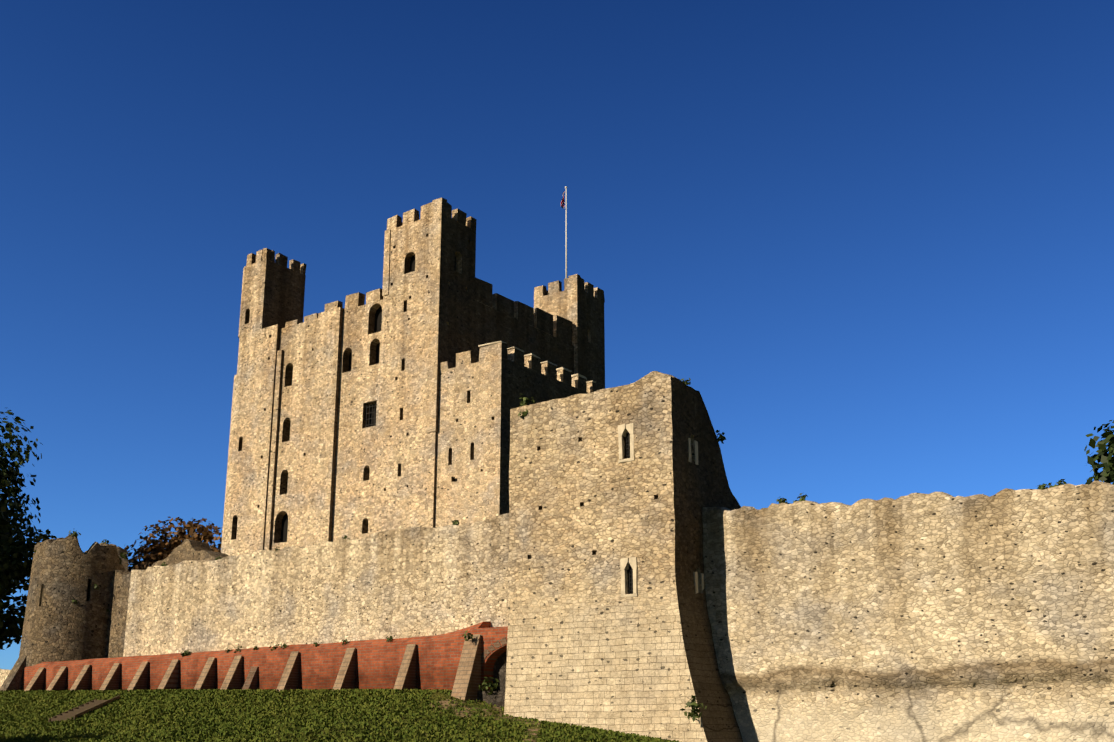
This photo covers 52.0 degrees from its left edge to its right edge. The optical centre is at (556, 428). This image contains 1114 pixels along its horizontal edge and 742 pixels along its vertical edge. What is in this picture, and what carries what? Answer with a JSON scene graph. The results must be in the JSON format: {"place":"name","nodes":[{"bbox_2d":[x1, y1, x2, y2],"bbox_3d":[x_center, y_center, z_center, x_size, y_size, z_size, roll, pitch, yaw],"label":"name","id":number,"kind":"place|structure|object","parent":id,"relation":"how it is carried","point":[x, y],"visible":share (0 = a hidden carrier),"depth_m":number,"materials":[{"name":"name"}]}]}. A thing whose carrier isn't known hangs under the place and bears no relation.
{"place":"outdoors","nodes":[
{"label":"outdoors","id":0,"kind":"place"},
{"bbox_2d":[0,691,659,741],"bbox_3d":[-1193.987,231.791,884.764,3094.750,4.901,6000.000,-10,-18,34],"label":"ground","id":1,"kind":"structure","parent":0,"point":[434,696],"depth_m":50.35,"materials":[{"name":"green plant"}]},
{"bbox_2d":[0,669,10,687],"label":"stone wall","id":2,"kind":"structure","parent":1,"relation":"on","point":[4,673],"depth_m":77.71,"materials":[{"name":"beige stone"}]},
{"bbox_2d":[0,410,42,572],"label":"tree","id":3,"kind":"object","parent":1,"relation":"on","point":[8,478],"visible":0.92,"depth_m":89.06,"materials":[{"name":"green plant"}]},
{"bbox_2d":[0,486,47,576],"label":"tree","id":4,"kind":"object","parent":1,"relation":"on","point":[10,505],"visible":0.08,"depth_m":108.45,"materials":[{"name":"green plant"}]},
{"bbox_2d":[0,526,56,649],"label":"tree","id":5,"kind":"object","parent":1,"relation":"on","point":[15,570],"visible":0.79,"depth_m":84.51,"materials":[{"name":"green plant"}]},
{"bbox_2d":[0,534,128,690],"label":"drum tower","id":6,"kind":"structure","parent":1,"relation":"on","point":[59,625],"depth_m":77.39,"materials":[{"name":"stone"}]},
{"bbox_2d":[34,530,127,611],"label":"plants","id":7,"kind":"object","parent":6,"relation":"on","point":[121,554],"visible":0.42,"depth_m":78.69,"materials":[{"name":"green plant"}]},
{"bbox_2d":[48,695,119,721],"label":"bank steps","id":8,"kind":"structure","parent":1,"relation":"on","point":[80,710],"depth_m":61.50,"materials":[{"name":"brown stone"}]},
{"bbox_2d":[104,539,228,657],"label":"stub wall","id":9,"kind":"structure","parent":1,"relation":"on","point":[187,549],"depth_m":77.33,"materials":[{"name":"stone"}]},
{"bbox_2d":[124,517,222,570],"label":"foliage","id":10,"kind":"object","parent":1,"relation":"on","point":[154,552],"visible":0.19,"depth_m":90.36,"materials":[{"name":"plant"}]},
{"bbox_2d":[22,621,507,707],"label":"buttressed retaining wall","id":11,"kind":"structure","parent":1,"relation":"on","point":[458,665],"depth_m":60.25,"materials":[{"name":"red brick"}]},
{"bbox_2d":[123,513,508,656],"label":"curtain wall","id":12,"kind":"structure","parent":1,"relation":"on","point":[407,582],"depth_m":62.38,"materials":[{"name":"stone"}]},
{"bbox_2d":[161,520,459,656],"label":"wall plants","id":13,"kind":"object","parent":12,"relation":"on","point":[284,645],"depth_m":62.93,"materials":[{"name":"green plant"}]},
{"bbox_2d":[0,688,681,741],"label":"grass tufts","id":14,"kind":"object","parent":1,"relation":"on","point":[211,713],"visible":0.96,"depth_m":52.60,"materials":[{"name":"green plant"}]},
{"bbox_2d":[221,186,604,555],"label":"keep","id":15,"kind":"structure","parent":1,"relation":"on","point":[392,402],"depth_m":83.08,"materials":[{"name":"stone"}]},
{"bbox_2d":[504,371,742,741],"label":"mural tower","id":16,"kind":"structure","parent":1,"relation":"on","point":[613,491],"depth_m":49.55,"materials":[{"name":"stone"}]},
{"bbox_2d":[462,378,725,721],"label":"wall plants","id":17,"kind":"object","parent":16,"relation":"on","point":[694,712],"depth_m":52.48,"materials":[{"name":"green plant"}]},
{"bbox_2d":[702,481,1113,741],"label":"curtain wall","id":18,"kind":"structure","parent":1,"relation":"on","point":[932,617],"depth_m":43.69,"materials":[{"name":"stone"}]},
{"bbox_2d":[776,479,1066,503],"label":"wall plants","id":19,"kind":"object","parent":18,"relation":"on","point":[803,497],"depth_m":42.51,"materials":[{"name":"green plant"}]},
{"bbox_2d":[1084,420,1113,484],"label":"tree","id":20,"kind":"object","parent":1,"relation":"on","point":[1106,460],"visible":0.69,"depth_m":45.06,"materials":[{"name":"green plant"}]},
{"bbox_2d":[430,699,540,722],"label":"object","id":21,"kind":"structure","parent":0,"point":[446,703],"depth_m":51.40,"materials":[{"name":"plant"}]},
{"bbox_2d":[522,724,539,741],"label":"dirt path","id":22,"kind":"structure","parent":0,"point":[536,730],"depth_m":45.56,"materials":[{"name":"brown soil"}]},
{"bbox_2d":[0,0,1113,669],"label":"sky","id":23,"kind":"structure","parent":0,"point":[873,239],"materials":[{"name":"blue"}]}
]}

